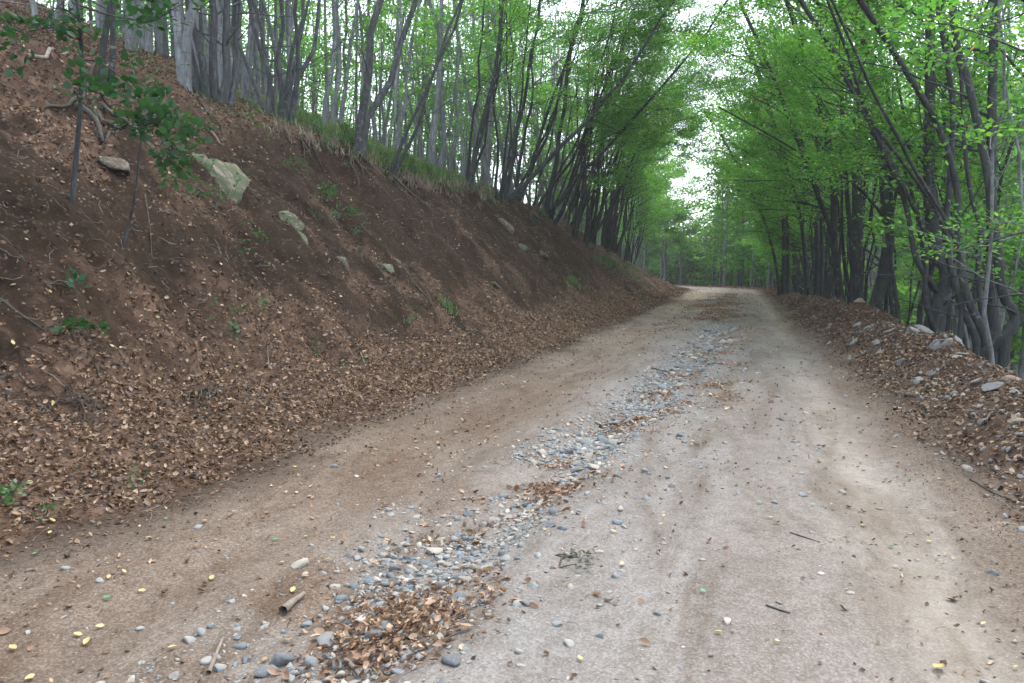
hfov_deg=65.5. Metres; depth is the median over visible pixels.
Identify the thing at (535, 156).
beech tree
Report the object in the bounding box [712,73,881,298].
beech tree
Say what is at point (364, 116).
beech tree
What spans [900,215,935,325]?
beech tree
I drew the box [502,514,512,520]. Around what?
stone
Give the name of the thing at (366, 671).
stone
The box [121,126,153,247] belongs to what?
bare sapling
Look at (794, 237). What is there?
beech tree
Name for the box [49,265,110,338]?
seedling
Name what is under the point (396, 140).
beech tree
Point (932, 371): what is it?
stone
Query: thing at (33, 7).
beech tree
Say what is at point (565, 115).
beech tree
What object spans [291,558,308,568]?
stone
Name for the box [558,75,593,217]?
beech tree
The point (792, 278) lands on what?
beech tree
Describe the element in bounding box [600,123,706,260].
beech tree
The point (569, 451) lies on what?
stone
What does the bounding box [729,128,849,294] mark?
beech tree
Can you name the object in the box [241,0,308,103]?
beech tree
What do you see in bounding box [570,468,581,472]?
stone
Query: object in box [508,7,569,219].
beech tree
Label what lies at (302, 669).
stone
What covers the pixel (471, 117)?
beech tree
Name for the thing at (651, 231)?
beech tree
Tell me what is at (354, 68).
beech tree
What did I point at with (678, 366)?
stone
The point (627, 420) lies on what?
stone
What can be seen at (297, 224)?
rock
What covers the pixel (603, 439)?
stone
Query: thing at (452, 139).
beech sapling
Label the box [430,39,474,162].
beech tree
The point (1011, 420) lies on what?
stone
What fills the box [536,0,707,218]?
beech tree
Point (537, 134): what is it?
beech sapling
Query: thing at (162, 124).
beech sapling
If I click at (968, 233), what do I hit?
beech sapling
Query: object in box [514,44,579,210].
beech tree
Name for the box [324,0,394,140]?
beech sapling
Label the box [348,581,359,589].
stone
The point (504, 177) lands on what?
beech tree
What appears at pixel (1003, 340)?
beech tree
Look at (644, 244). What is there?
beech tree
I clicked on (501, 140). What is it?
beech tree
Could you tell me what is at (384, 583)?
stone
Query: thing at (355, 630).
stone
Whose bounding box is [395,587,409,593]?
stone
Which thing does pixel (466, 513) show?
stone
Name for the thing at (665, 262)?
beech tree
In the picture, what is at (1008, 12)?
beech tree
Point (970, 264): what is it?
beech tree
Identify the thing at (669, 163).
beech tree
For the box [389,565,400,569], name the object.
stone
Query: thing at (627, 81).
beech tree
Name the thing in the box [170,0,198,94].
beech tree
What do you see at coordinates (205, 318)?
seedling
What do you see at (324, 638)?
stone
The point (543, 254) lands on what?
rock
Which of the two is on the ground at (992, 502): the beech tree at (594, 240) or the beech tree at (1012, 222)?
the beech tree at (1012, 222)
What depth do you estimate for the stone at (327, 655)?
3.25 m
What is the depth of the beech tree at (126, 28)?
25.53 m
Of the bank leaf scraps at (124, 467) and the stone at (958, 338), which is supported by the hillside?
the bank leaf scraps at (124, 467)
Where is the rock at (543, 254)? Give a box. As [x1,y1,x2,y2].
[540,250,548,260]
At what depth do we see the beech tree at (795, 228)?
48.17 m
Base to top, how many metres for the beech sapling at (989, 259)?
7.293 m
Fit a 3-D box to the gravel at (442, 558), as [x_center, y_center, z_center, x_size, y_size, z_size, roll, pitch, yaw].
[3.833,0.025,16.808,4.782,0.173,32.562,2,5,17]
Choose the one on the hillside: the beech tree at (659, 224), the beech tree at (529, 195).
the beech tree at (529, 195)
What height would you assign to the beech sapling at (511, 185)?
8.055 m
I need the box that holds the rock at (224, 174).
[194,156,248,204]
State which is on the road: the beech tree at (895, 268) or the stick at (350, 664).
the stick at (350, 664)
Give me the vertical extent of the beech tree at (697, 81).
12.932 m
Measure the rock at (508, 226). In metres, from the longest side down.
0.755 x 0.564 x 0.383 m
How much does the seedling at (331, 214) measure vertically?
0.685 m
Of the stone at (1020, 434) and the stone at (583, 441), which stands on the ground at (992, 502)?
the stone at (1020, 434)
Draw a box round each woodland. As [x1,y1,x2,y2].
[36,0,516,184]
[524,141,865,285]
[686,0,1023,363]
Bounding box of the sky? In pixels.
[38,0,1023,251]
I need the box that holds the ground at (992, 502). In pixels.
[680,285,1023,539]
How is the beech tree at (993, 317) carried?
on the ground at (992, 502)
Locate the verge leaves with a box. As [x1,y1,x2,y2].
[675,284,1023,518]
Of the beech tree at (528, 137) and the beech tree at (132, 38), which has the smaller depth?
the beech tree at (132, 38)
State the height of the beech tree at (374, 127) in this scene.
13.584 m
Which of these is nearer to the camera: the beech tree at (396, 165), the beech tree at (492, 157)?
the beech tree at (396, 165)
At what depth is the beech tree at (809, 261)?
50.29 m
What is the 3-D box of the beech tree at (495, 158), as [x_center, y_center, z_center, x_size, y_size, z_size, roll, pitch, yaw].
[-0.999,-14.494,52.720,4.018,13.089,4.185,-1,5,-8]
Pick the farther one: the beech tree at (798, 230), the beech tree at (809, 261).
the beech tree at (809, 261)
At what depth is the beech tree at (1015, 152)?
32.22 m
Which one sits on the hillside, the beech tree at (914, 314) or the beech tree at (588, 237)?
the beech tree at (588, 237)
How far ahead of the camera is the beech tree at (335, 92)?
23.27 m
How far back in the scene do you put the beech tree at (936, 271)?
23.96 m
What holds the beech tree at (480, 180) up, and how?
on the hillside
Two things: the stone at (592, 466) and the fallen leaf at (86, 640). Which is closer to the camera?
the fallen leaf at (86, 640)
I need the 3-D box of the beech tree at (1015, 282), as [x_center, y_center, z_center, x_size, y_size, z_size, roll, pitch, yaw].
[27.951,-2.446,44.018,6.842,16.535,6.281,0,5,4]
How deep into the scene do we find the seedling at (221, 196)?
9.85 m
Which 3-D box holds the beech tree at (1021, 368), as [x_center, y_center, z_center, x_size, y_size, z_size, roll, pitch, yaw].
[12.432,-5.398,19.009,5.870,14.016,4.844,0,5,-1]
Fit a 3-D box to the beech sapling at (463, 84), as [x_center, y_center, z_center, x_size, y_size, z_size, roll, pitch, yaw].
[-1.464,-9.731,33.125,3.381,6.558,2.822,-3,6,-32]
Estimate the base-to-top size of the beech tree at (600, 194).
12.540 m
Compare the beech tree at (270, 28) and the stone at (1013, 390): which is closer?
the stone at (1013, 390)
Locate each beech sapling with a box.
[0,0,219,204]
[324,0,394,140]
[371,0,446,159]
[371,0,448,148]
[412,0,557,194]
[414,0,489,177]
[414,32,476,172]
[435,24,497,177]
[462,22,538,194]
[482,81,603,221]
[512,78,564,208]
[835,4,1023,347]
[887,0,1023,363]
[890,27,1023,350]
[896,0,1023,295]
[912,100,1018,313]
[936,158,1009,307]
[959,155,1023,327]
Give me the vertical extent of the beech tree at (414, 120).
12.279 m
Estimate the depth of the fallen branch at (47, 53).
9.29 m
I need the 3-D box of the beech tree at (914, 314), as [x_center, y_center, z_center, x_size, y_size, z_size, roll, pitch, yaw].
[18.130,-5.087,35.157,6.492,12.410,4.480,-2,5,-20]
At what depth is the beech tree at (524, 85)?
52.11 m
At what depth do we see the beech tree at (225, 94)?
14.31 m
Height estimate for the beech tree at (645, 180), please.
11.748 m
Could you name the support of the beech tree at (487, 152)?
on the hillside
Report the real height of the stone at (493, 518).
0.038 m
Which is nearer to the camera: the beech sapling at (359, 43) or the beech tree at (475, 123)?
the beech sapling at (359, 43)
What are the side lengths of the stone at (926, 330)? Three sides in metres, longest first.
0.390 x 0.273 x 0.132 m
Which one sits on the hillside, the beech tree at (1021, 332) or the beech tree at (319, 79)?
the beech tree at (319, 79)
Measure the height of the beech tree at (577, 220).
10.823 m
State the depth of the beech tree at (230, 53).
26.45 m
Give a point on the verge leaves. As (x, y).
(1007, 407)
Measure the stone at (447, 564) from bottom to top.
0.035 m
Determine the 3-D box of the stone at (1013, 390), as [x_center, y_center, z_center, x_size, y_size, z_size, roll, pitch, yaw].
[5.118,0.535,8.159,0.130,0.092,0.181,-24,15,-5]
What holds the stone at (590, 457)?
on the road
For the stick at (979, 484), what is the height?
0.019 m
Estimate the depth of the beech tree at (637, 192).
56.17 m
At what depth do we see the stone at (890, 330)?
13.77 m
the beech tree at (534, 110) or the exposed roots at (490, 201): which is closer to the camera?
the exposed roots at (490, 201)
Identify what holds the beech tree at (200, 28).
on the hillside
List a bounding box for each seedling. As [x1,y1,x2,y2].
[0,479,59,506]
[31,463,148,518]
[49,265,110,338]
[85,45,200,129]
[155,149,232,212]
[165,140,269,249]
[190,83,262,132]
[201,298,243,339]
[227,296,269,340]
[230,217,271,270]
[265,125,306,169]
[282,155,309,177]
[305,193,364,236]
[310,335,368,366]
[316,182,370,219]
[318,136,348,164]
[389,312,421,330]
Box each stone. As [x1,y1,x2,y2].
[168,671,179,680]
[254,664,278,677]
[268,652,293,666]
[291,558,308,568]
[298,667,309,674]
[302,655,319,667]
[316,631,334,646]
[322,653,329,658]
[347,624,357,633]
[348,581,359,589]
[356,668,371,678]
[364,629,382,639]
[373,577,380,581]
[373,621,390,630]
[378,581,388,586]
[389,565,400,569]
[392,546,402,550]
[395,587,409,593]
[405,564,416,571]
[406,577,419,583]
[426,547,442,554]
[434,580,446,588]
[439,575,450,580]
[441,654,459,666]
[443,561,452,566]
[450,591,467,600]
[454,576,471,584]
[463,510,473,516]
[481,522,487,527]
[481,542,493,546]
[489,516,496,520]
[498,492,510,498]
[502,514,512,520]
[513,533,523,539]
[521,525,529,529]
[522,501,532,506]
[526,503,537,509]
[537,449,546,454]
[544,520,555,526]
[562,449,572,454]
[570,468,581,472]
[571,461,581,465]
[573,430,580,435]
[579,438,592,444]
[586,455,594,460]
[589,464,599,469]
[599,437,607,442]
[609,445,618,450]
[624,418,631,423]
[628,432,638,436]
[657,384,666,389]
[673,364,684,367]
[849,337,857,345]
[853,298,864,303]
[872,339,879,344]
[884,328,896,333]
[896,358,905,365]
[906,326,919,332]
[910,376,924,382]
[913,325,933,333]
[927,338,952,350]
[927,368,938,374]
[955,335,964,348]
[961,464,972,469]
[970,377,983,384]
[977,418,988,425]
[981,381,1003,391]
[996,521,1009,524]
[1001,375,1021,382]
[1007,416,1023,424]
[1009,389,1019,395]
[1012,432,1023,437]
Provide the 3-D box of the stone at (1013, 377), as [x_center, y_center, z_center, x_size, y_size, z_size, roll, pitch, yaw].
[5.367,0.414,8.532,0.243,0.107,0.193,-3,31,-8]
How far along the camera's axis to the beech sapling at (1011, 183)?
23.50 m
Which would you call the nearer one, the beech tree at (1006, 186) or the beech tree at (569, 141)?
the beech tree at (1006, 186)
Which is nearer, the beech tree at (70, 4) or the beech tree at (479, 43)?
the beech tree at (70, 4)
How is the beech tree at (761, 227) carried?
on the ground at (992, 502)
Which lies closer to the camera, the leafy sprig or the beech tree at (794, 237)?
the leafy sprig
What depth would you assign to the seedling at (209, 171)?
10.00 m
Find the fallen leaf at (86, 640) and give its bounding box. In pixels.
[83,637,89,643]
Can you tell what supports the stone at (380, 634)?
on the road
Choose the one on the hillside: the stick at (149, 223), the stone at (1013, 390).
the stick at (149, 223)
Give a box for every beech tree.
[0,0,97,42]
[29,0,115,83]
[68,0,73,16]
[79,1,82,17]
[95,0,109,30]
[120,0,144,49]
[124,0,140,52]
[125,12,129,39]
[145,4,154,53]
[147,1,199,71]
[150,0,391,121]
[153,8,209,42]
[157,0,347,107]
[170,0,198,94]
[198,0,231,74]
[199,0,223,72]
[199,0,231,42]
[216,0,239,87]
[218,0,230,89]
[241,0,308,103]
[243,0,327,75]
[246,0,292,87]
[250,0,259,89]
[251,0,274,71]
[265,0,326,107]
[272,1,354,120]
[272,3,335,102]
[282,0,352,114]
[303,0,417,140]
[307,2,378,121]
[309,0,387,122]
[319,0,444,149]
[321,0,336,124]
[330,0,344,124]
[337,0,417,155]
[338,0,410,123]
[348,0,434,143]
[348,12,435,141]
[350,0,412,118]
[370,0,435,160]
[382,0,458,155]
[382,0,506,164]
[388,0,471,157]
[388,0,532,168]
[391,0,572,178]
[401,0,478,152]
[401,32,453,148]
[403,0,495,167]
[406,0,467,167]
[406,0,533,186]
[410,0,479,167]
[419,0,517,170]
[422,40,496,173]
[423,0,505,185]
[429,0,635,180]
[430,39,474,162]
[434,0,529,170]
[437,0,557,185]
[439,0,530,181]
[444,71,492,172]
[445,0,579,203]
[448,41,519,181]
[449,68,473,169]
[454,0,528,183]
[454,1,533,172]
[454,13,490,176]
[458,0,525,191]
[459,0,561,185]
[460,2,534,190]
[468,26,522,182]
[470,1,540,183]
[471,4,568,193]
[475,71,525,186]
[479,1,555,156]
[484,0,707,201]
[491,49,579,208]
[496,0,745,226]
[497,1,556,154]
[502,0,775,202]
[503,30,543,187]
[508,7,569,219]
[509,0,768,217]
[512,33,569,203]
[513,0,741,206]
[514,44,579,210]
[515,61,569,205]
[520,31,562,201]
[522,6,600,215]
[523,9,675,237]
[525,49,581,221]
[527,2,612,218]
[528,75,558,199]
[529,13,590,205]
[530,6,588,208]
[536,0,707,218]
[537,105,587,212]
[540,7,594,220]
[544,75,574,215]
[545,44,612,207]
[548,57,608,229]
[552,0,772,224]
[552,85,609,231]
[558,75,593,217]
[559,0,656,245]
[560,47,712,245]
[562,0,730,219]
[563,69,657,233]
[564,0,732,221]
[573,37,707,253]
[579,78,682,253]
[584,140,629,244]
[590,0,757,241]
[591,93,671,254]
[595,169,634,251]
[600,57,675,251]
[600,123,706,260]
[604,115,690,252]
[606,146,688,264]
[616,125,673,259]
[617,115,686,265]
[617,130,677,266]
[619,127,696,270]
[620,196,670,266]
[621,146,700,255]
[622,145,684,260]
[632,200,669,273]
[640,128,702,279]
[643,124,709,280]
[661,154,718,284]
[665,0,888,303]
[673,0,974,317]
[679,0,844,297]
[681,45,796,295]
[684,0,881,287]
[690,1,853,296]
[699,0,921,303]
[699,0,1023,324]
[705,20,821,294]
[707,0,942,302]
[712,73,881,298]
[721,0,1014,334]
[725,199,790,290]
[726,162,802,294]
[728,140,814,293]
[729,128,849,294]
[732,170,803,289]
[733,1,877,292]
[734,212,794,292]
[734,230,811,291]
[738,140,846,291]
[739,0,1023,354]
[740,187,846,289]
[743,136,826,255]
[747,194,809,290]
[753,0,902,303]
[753,128,880,295]
[753,146,813,292]
[756,0,1023,346]
[760,61,899,291]
[769,0,1023,333]
[777,9,943,298]
[786,0,1022,356]
[789,0,1005,325]
[798,121,912,296]
[813,131,936,301]
[815,0,999,366]
[826,1,1023,335]
[830,168,912,303]
[831,0,1023,373]
[841,143,917,315]
[851,76,974,326]
[863,168,953,327]
[866,0,1023,348]
[867,0,1023,308]
[869,4,1023,326]
[893,0,1023,380]
[896,129,1009,328]
[897,178,972,322]
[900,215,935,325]
[901,0,1023,374]
[914,169,1002,333]
[943,39,1023,284]
[951,32,1023,242]
[954,159,1022,368]
[956,110,1023,321]
[962,34,1023,312]
[971,157,1022,371]
[1014,269,1021,367]
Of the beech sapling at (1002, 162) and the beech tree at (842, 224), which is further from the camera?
the beech tree at (842, 224)
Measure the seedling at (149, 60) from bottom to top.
1.241 m
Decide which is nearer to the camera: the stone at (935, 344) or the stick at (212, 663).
the stick at (212, 663)
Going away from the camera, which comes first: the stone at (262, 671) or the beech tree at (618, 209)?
the stone at (262, 671)
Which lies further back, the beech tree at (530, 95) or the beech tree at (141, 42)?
the beech tree at (530, 95)
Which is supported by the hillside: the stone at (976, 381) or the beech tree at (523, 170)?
the beech tree at (523, 170)
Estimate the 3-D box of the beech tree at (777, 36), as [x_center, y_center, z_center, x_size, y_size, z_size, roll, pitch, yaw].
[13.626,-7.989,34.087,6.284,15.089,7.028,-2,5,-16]
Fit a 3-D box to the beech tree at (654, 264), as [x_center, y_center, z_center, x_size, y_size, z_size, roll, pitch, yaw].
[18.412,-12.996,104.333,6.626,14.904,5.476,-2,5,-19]
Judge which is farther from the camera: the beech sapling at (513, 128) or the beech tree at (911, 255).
the beech tree at (911, 255)
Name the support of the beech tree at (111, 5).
on the hillside
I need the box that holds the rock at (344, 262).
[337,256,348,271]
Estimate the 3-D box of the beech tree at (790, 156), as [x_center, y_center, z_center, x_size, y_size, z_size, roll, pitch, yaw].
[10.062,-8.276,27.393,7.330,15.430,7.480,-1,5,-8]
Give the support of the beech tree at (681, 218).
on the ground at (992, 502)
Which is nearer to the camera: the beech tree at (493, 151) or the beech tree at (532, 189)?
the beech tree at (493, 151)
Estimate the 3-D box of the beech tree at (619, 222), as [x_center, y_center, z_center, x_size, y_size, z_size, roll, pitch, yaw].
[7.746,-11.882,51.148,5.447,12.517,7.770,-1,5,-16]
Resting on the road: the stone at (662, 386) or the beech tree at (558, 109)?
the stone at (662, 386)
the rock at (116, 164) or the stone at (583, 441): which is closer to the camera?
the stone at (583, 441)
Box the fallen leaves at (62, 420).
[0,0,699,552]
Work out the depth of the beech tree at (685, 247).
97.10 m
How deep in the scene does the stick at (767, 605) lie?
3.54 m
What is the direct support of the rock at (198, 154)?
on the hillside
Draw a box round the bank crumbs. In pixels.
[0,36,663,593]
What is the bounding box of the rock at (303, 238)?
[297,231,307,244]
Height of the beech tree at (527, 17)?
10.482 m
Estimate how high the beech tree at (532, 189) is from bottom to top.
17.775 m
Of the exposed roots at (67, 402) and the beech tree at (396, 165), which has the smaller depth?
the exposed roots at (67, 402)
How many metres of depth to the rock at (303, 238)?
11.35 m
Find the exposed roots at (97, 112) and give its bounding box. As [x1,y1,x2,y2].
[42,62,163,160]
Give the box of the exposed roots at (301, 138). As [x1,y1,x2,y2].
[279,129,324,171]
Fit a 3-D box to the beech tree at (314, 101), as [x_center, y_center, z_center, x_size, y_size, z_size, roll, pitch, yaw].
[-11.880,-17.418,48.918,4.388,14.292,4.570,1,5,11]
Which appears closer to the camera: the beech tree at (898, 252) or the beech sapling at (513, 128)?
the beech sapling at (513, 128)
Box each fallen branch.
[27,47,68,58]
[75,101,104,142]
[103,88,219,147]
[204,124,220,143]
[399,263,442,328]
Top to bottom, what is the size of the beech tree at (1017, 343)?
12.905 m
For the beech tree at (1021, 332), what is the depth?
48.61 m
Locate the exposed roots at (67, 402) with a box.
[0,370,113,424]
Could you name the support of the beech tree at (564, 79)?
on the hillside
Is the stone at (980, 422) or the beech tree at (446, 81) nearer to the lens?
the stone at (980, 422)
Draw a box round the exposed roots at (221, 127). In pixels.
[186,86,222,133]
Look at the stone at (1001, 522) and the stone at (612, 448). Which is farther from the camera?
the stone at (612, 448)
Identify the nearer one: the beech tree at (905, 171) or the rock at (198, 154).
the rock at (198, 154)
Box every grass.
[236,85,549,216]
[253,115,493,207]
[437,251,645,319]
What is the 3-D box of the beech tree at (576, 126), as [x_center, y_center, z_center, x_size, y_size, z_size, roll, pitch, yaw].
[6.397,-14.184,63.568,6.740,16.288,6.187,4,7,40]
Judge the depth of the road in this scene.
4.37 m
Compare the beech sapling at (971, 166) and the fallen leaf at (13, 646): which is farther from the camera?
the beech sapling at (971, 166)
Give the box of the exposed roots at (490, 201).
[474,187,518,220]
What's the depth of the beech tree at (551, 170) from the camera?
54.40 m
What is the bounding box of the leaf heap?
[248,559,537,682]
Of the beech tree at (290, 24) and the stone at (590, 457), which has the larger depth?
the beech tree at (290, 24)
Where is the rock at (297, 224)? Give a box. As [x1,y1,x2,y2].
[277,210,304,231]
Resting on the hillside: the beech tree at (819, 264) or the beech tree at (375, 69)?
the beech tree at (375, 69)
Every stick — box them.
[0,248,26,262]
[0,297,43,330]
[49,493,128,499]
[86,349,103,386]
[117,348,127,370]
[144,194,151,258]
[206,637,223,673]
[279,591,305,614]
[342,657,361,677]
[599,422,623,427]
[766,604,789,612]
[790,532,819,542]
[969,478,1010,498]
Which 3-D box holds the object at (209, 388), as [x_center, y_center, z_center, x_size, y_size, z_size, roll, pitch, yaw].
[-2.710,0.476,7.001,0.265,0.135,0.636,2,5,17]
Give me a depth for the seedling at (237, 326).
8.36 m
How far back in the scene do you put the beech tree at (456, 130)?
34.85 m
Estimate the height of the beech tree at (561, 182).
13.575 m
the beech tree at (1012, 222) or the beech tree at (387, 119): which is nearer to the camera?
the beech tree at (1012, 222)
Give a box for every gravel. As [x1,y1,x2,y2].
[10,306,1016,682]
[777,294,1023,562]
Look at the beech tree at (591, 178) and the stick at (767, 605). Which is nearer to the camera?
the stick at (767, 605)
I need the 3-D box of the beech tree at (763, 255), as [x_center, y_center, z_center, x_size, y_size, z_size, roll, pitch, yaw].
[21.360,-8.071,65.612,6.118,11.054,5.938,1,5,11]
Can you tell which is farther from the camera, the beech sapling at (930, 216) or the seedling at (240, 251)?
the beech sapling at (930, 216)
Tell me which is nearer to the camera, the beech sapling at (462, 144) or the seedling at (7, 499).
the seedling at (7, 499)
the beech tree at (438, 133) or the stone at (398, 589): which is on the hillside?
the beech tree at (438, 133)
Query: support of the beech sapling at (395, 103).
on the hillside
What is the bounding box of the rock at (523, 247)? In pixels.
[519,243,529,251]
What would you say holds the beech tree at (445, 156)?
on the hillside
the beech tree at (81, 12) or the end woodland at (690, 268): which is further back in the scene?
the end woodland at (690, 268)
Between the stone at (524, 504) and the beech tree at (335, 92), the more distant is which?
the beech tree at (335, 92)
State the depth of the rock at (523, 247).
23.66 m
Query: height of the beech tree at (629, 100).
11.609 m
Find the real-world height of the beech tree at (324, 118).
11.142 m
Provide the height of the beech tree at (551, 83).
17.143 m
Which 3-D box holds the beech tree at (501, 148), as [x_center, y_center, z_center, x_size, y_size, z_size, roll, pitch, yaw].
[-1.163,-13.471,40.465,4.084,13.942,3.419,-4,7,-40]
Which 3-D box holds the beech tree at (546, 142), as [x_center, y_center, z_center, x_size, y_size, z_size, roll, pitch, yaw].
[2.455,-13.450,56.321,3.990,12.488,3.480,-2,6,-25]
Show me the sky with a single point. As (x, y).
(575, 4)
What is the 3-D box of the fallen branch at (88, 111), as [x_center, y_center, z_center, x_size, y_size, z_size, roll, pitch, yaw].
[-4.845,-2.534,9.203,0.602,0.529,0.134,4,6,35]
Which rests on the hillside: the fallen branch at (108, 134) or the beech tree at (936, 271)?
the fallen branch at (108, 134)
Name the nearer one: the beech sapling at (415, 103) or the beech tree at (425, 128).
the beech sapling at (415, 103)
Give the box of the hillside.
[0,0,692,584]
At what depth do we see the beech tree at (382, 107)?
44.88 m
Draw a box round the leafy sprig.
[555,546,602,567]
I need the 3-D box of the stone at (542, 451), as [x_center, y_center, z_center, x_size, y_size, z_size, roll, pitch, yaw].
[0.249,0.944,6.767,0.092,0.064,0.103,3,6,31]
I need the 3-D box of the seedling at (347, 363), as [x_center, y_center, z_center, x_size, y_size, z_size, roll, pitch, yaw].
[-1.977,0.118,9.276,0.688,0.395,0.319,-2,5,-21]
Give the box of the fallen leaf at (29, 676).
[25,674,34,678]
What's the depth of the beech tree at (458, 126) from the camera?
59.63 m
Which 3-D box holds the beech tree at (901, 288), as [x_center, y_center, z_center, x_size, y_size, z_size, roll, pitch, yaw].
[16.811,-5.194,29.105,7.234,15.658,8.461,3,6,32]
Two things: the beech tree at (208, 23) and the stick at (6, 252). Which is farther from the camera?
the beech tree at (208, 23)
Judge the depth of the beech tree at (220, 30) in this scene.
21.55 m
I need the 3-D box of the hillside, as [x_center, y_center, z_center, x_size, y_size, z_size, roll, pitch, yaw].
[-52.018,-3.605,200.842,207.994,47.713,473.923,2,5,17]
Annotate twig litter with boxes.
[0,1,1023,580]
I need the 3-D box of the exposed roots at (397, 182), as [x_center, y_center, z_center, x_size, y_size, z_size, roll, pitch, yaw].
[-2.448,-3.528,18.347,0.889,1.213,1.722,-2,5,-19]
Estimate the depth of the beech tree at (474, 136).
38.29 m
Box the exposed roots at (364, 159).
[322,150,403,194]
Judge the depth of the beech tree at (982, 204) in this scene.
17.48 m
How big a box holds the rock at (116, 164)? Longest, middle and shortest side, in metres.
0.367 x 0.232 x 0.159 m
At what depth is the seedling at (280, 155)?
13.90 m
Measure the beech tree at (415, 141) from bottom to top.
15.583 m
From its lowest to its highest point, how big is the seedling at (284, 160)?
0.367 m
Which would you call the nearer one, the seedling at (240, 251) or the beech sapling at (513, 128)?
the seedling at (240, 251)
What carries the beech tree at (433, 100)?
on the hillside
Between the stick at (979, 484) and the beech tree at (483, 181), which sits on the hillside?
the beech tree at (483, 181)
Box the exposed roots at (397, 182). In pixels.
[388,162,433,212]
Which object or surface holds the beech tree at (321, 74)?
on the hillside
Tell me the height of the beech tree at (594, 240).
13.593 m
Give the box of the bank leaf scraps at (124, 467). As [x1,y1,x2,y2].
[0,17,680,581]
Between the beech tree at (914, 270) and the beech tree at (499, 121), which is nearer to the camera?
the beech tree at (914, 270)
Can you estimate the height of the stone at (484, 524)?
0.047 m
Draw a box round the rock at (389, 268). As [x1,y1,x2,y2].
[378,263,394,273]
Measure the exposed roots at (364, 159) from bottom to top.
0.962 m
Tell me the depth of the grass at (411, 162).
18.88 m
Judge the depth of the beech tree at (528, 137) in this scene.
43.43 m
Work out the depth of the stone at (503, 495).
5.51 m
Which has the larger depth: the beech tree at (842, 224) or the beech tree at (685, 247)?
the beech tree at (685, 247)
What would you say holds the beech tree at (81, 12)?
on the hillside
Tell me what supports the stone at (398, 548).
on the road
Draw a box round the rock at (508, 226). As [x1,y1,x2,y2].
[498,218,513,234]
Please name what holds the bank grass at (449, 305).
on the hillside
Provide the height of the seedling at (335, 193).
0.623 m
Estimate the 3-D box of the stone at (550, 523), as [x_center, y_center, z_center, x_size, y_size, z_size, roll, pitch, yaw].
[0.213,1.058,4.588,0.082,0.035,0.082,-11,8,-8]
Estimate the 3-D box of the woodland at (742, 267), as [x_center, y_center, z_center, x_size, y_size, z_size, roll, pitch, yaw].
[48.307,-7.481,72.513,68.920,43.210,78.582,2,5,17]
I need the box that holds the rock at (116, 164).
[97,156,129,172]
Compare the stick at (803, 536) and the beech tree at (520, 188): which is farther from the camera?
the beech tree at (520, 188)
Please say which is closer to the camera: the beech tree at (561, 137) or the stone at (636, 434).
the stone at (636, 434)
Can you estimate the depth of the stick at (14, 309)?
6.19 m
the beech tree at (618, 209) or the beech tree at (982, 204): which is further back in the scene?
the beech tree at (618, 209)
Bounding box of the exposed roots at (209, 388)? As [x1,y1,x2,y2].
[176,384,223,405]
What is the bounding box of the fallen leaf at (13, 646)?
[9,644,16,648]
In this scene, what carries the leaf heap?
on the road
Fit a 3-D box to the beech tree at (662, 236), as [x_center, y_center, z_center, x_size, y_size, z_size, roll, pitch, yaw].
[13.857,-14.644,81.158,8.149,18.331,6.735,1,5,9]
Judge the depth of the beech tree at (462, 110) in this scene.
60.39 m
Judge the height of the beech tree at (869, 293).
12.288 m
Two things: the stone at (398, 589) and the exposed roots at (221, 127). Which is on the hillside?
the exposed roots at (221, 127)
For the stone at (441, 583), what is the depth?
3.93 m
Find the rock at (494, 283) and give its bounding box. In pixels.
[491,281,500,287]
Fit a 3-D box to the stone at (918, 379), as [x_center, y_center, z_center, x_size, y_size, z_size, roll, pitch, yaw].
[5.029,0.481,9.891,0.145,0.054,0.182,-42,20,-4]
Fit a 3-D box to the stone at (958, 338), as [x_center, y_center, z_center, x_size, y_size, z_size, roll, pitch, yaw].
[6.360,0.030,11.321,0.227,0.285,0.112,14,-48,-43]
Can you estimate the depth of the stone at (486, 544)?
4.53 m
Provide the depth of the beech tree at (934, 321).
16.82 m
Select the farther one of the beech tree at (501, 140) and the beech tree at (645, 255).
the beech tree at (645, 255)
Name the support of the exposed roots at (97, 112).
on the hillside
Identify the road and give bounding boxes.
[0,286,1023,682]
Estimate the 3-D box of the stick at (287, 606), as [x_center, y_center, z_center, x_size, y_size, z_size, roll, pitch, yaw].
[-1.036,1.230,3.768,0.045,0.046,0.205,1,5,11]
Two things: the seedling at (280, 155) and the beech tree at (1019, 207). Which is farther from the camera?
the beech tree at (1019, 207)
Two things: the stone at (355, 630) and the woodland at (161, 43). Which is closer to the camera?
the stone at (355, 630)
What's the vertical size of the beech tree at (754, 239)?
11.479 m
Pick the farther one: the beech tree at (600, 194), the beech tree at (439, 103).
the beech tree at (600, 194)
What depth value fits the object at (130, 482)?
5.06 m
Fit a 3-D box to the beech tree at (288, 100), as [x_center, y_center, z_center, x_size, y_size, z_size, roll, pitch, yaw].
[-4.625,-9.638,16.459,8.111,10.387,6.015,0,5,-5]
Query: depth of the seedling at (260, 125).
13.14 m
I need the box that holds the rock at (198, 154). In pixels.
[192,152,207,158]
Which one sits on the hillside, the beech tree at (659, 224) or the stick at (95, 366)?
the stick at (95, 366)
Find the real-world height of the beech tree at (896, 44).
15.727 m
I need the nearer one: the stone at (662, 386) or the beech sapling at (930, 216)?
the stone at (662, 386)
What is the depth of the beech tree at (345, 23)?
36.84 m
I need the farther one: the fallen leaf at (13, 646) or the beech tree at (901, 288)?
the beech tree at (901, 288)
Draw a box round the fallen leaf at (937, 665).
[932,663,943,667]
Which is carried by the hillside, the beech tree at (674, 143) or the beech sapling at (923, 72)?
the beech tree at (674, 143)

